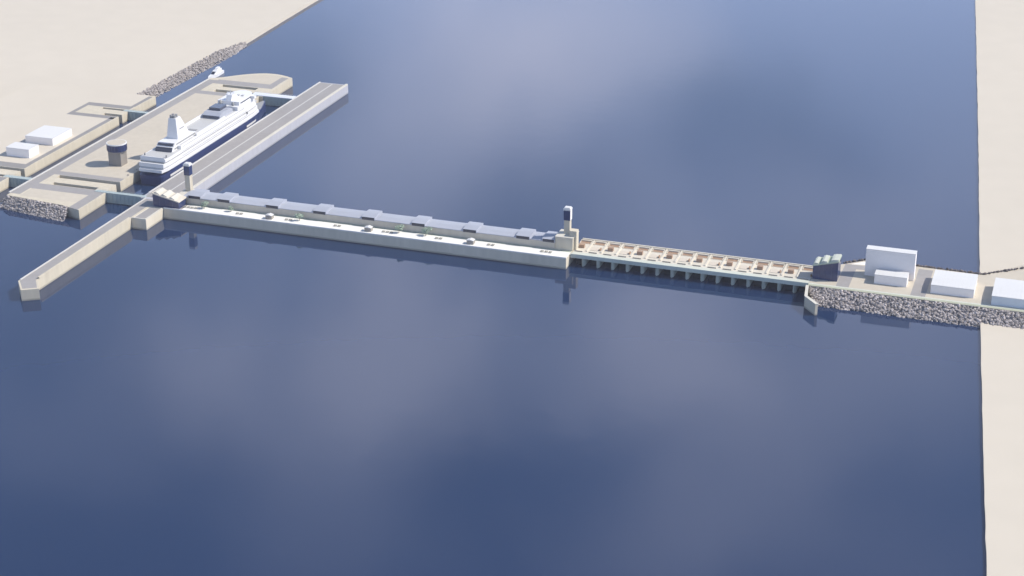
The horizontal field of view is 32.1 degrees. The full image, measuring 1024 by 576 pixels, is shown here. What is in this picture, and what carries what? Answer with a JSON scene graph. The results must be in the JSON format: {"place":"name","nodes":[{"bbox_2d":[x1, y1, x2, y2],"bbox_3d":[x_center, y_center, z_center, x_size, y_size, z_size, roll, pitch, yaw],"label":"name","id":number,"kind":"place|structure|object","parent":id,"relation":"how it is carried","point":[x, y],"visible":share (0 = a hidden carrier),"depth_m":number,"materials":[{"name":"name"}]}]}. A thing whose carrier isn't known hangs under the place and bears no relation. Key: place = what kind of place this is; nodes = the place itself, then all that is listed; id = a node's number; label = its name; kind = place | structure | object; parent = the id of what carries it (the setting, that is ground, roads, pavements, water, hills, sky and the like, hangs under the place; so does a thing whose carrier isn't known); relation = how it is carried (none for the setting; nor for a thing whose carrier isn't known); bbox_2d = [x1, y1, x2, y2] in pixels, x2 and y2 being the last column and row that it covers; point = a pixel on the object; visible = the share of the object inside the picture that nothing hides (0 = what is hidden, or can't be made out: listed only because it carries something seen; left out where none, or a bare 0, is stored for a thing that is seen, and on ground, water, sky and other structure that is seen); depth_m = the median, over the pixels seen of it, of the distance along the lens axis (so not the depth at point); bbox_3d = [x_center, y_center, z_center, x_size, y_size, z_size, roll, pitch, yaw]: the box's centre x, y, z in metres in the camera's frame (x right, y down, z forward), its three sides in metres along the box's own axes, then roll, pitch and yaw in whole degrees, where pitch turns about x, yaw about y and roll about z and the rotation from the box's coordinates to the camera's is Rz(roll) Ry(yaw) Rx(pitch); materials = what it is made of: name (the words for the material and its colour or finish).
{"place":"outdoors","nodes":[
{"label":"outdoors","id":0,"kind":"place"},
{"bbox_2d":[6,142,38,157],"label":"white building","id":1,"kind":"structure","parent":0,"point":[20,149],"depth_m":1713.70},
{"bbox_2d":[25,125,71,145],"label":"white building","id":2,"kind":"structure","parent":0,"point":[48,135],"depth_m":1754.40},
{"bbox_2d":[106,139,127,166],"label":"control tower","id":3,"kind":"structure","parent":0,"point":[117,151],"depth_m":1685.05,"materials":[{"name":"concrete"}]},
{"bbox_2d":[0,0,317,97],"bbox_3d":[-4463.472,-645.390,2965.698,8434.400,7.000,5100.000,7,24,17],"label":"shore","id":4,"kind":"structure","parent":0,"point":[131,46],"depth_m":2148.33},
{"bbox_2d":[0,83,155,191],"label":"quay","id":5,"kind":"structure","parent":4,"relation":"on","point":[87,115],"depth_m":1836.42,"materials":[{"name":"concrete"}]},
{"bbox_2d":[3,174,31,186],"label":"lock gate","id":6,"kind":"structure","parent":5,"relation":"attached to","point":[15,181],"depth_m":1658.91,"materials":[{"name":"metal"}]},
{"bbox_2d":[124,109,149,120],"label":"lock gate","id":7,"kind":"structure","parent":5,"relation":"attached to","point":[133,114],"depth_m":1848.97,"materials":[{"name":"metal"}]},
{"bbox_2d":[137,49,234,96],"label":"rock armour","id":8,"kind":"object","parent":4,"relation":"on","point":[189,72],"visible":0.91,"depth_m":2005.44,"materials":[{"name":"grey stone"}]},
{"bbox_2d":[221,42,246,53],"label":"rock armour","id":9,"kind":"object","parent":4,"relation":"on","point":[235,49],"visible":1,"depth_m":2104.92,"materials":[{"name":"grey stone"}]},
{"bbox_2d":[152,187,186,208],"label":"control building","id":10,"kind":"structure","parent":0,"point":[162,197],"depth_m":1583.27,"materials":[{"name":"blue glass"}]},
{"bbox_2d":[179,189,194,195],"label":"tower block","id":11,"kind":"structure","parent":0,"point":[183,192],"depth_m":1604.06,"materials":[{"name":"concrete"}]},
{"bbox_2d":[183,162,192,190],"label":"tower","id":12,"kind":"structure","parent":0,"point":[187,167],"depth_m":1601.94,"materials":[{"name":"concrete"}]},
{"bbox_2d":[0,0,985,575],"bbox_3d":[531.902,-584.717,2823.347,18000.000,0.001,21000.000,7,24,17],"label":"water","id":13,"kind":"structure","parent":0,"point":[184,398],"depth_m":1356.92,"materials":[{"name":"blue liquid"}]},
{"bbox_2d":[0,195,67,221],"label":"rock armour","id":14,"kind":"object","parent":13,"relation":"in","point":[40,209],"visible":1,"depth_m":1596.08,"materials":[{"name":"grey stone"}]},
{"bbox_2d":[18,198,148,300],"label":"breakwater","id":15,"kind":"object","parent":13,"relation":"in","point":[33,283],"visible":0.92,"depth_m":1486.83,"materials":[{"name":"concrete"}]},
{"bbox_2d":[131,207,163,229],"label":"landing block","id":16,"kind":"structure","parent":13,"relation":"in","point":[147,218],"depth_m":1565.63,"materials":[{"name":"concrete"}]},
{"bbox_2d":[7,73,292,219],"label":"lock island","id":17,"kind":"structure","parent":13,"relation":"in","point":[73,183],"depth_m":1717.65,"materials":[{"name":"concrete"}]},
{"bbox_2d":[95,188,145,205],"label":"lock gate","id":18,"kind":"structure","parent":17,"relation":"attached to","point":[117,197],"depth_m":1617.37,"materials":[{"name":"metal"}]},
{"bbox_2d":[253,91,295,106],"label":"lock gate","id":19,"kind":"structure","parent":17,"relation":"attached to","point":[275,99],"depth_m":1898.17,"materials":[{"name":"metal"}]},
{"bbox_2d":[139,89,265,185],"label":"cruise ship","id":20,"kind":"object","parent":13,"relation":"on","point":[227,117],"visible":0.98,"depth_m":1728.11,"materials":[{"name":"white metal"}]},
{"bbox_2d":[208,66,223,78],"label":"yacht","id":21,"kind":"object","parent":13,"relation":"on","point":[217,71],"visible":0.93,"depth_m":2002.32,"materials":[{"name":"white plastic"}]},
{"bbox_2d":[140,82,347,199],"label":"lock pier","id":22,"kind":"structure","parent":13,"relation":"in","point":[222,161],"depth_m":1769.22,"materials":[{"name":"concrete"}]},
{"bbox_2d":[137,199,578,268],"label":"dam","id":23,"kind":"structure","parent":13,"relation":"in","point":[480,249],"depth_m":1527.55,"materials":[{"name":"concrete"}]},
{"bbox_2d":[201,201,208,208],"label":"tree","id":24,"kind":"object","parent":23,"relation":"on","point":[204,203],"visible":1,"depth_m":1579.19,"materials":[{"name":"green plant"}]},
{"bbox_2d":[265,213,273,219],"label":"kiosk","id":25,"kind":"object","parent":23,"relation":"on","point":[270,216],"visible":1,"depth_m":1556.67,"materials":[{"name":"concrete"}]},
{"bbox_2d":[295,213,303,220],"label":"tree","id":26,"kind":"object","parent":23,"relation":"on","point":[298,215],"visible":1,"depth_m":1551.29,"materials":[{"name":"green plant"}]},
{"bbox_2d":[364,225,372,231],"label":"kiosk","id":27,"kind":"object","parent":23,"relation":"on","point":[368,228],"visible":1,"depth_m":1528.98,"materials":[{"name":"concrete"}]},
{"bbox_2d":[184,189,557,248],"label":"powerhouse","id":28,"kind":"structure","parent":23,"relation":"on","point":[418,223],"depth_m":1541.80,"materials":[{"name":"concrete"}]},
{"bbox_2d":[395,224,403,229],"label":"tree","id":29,"kind":"object","parent":23,"relation":"on","point":[398,227],"visible":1,"depth_m":1523.49,"materials":[{"name":"green plant"}]},
{"bbox_2d":[421,226,432,233],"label":"tree","id":30,"kind":"object","parent":23,"relation":"on","point":[425,230],"visible":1,"depth_m":1518.07,"materials":[{"name":"green plant"}]},
{"bbox_2d":[467,238,474,244],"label":"kiosk","id":31,"kind":"object","parent":23,"relation":"on","point":[471,241],"visible":1,"depth_m":1501.30,"materials":[{"name":"concrete"}]},
{"bbox_2d":[555,228,578,250],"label":"tower block","id":32,"kind":"structure","parent":23,"relation":"on","point":[567,242],"depth_m":1487.72,"materials":[{"name":"concrete"}]},
{"bbox_2d":[570,238,812,292],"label":"sluice barrage","id":33,"kind":"object","parent":13,"relation":"in","point":[689,263],"visible":0.98,"depth_m":1464.23,"materials":[{"name":"concrete"}]},
{"bbox_2d":[804,285,817,314],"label":"wing wall","id":34,"kind":"structure","parent":13,"relation":"in","point":[811,305],"depth_m":1393.70,"materials":[{"name":"concrete"}]},
{"bbox_2d":[563,206,571,233],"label":"tower","id":35,"kind":"structure","parent":0,"point":[567,217],"depth_m":1487.95,"materials":[{"name":"concrete"}]},
{"bbox_2d":[812,254,841,281],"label":"control building","id":36,"kind":"structure","parent":0,"point":[827,267],"depth_m":1427.15,"materials":[{"name":"blue glass"}]},
{"bbox_2d":[864,245,916,280],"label":"white building","id":37,"kind":"structure","parent":0,"point":[889,258],"depth_m":1428.36,"materials":[{"name":"white paint"}]},
{"bbox_2d":[874,269,908,286],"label":"white building","id":38,"kind":"structure","parent":0,"point":[891,277],"depth_m":1419.34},
{"bbox_2d":[808,260,1023,313],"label":"embankment","id":39,"kind":"structure","parent":0,"point":[852,277],"depth_m":1417.55,"materials":[{"name":"concrete"}]},
{"bbox_2d":[843,258,865,263],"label":"rock armour","id":40,"kind":"object","parent":39,"relation":"on","point":[858,260],"visible":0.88,"depth_m":1467.39,"materials":[{"name":"grey stone"}]},
{"bbox_2d":[809,286,1023,328],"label":"rock armour","id":41,"kind":"object","parent":39,"relation":"attached to","point":[925,310],"visible":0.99,"depth_m":1387.91,"materials":[{"name":"grey stone"}]},
{"bbox_2d":[916,264,985,274],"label":"rock armour","id":42,"kind":"object","parent":39,"relation":"on","point":[933,267],"visible":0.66,"depth_m":1448.57,"materials":[{"name":"grey stone"}]},
{"bbox_2d":[983,267,1023,274],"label":"rock armour","id":43,"kind":"object","parent":39,"relation":"on","point":[1005,270],"visible":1,"depth_m":1445.44,"materials":[{"name":"grey stone"}]},
{"bbox_2d":[930,270,977,297],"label":"white building","id":44,"kind":"structure","parent":0,"point":[951,283],"depth_m":1403.86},
{"bbox_2d":[975,0,1023,575],"bbox_3d":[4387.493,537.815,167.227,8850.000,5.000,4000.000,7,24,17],"label":"shore","id":45,"kind":"structure","parent":0,"point":[1000,56],"depth_m":1522.16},
{"bbox_2d":[991,277,1023,308],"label":"white building","id":46,"kind":"structure","parent":0,"point":[1008,292],"depth_m":1384.31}
]}

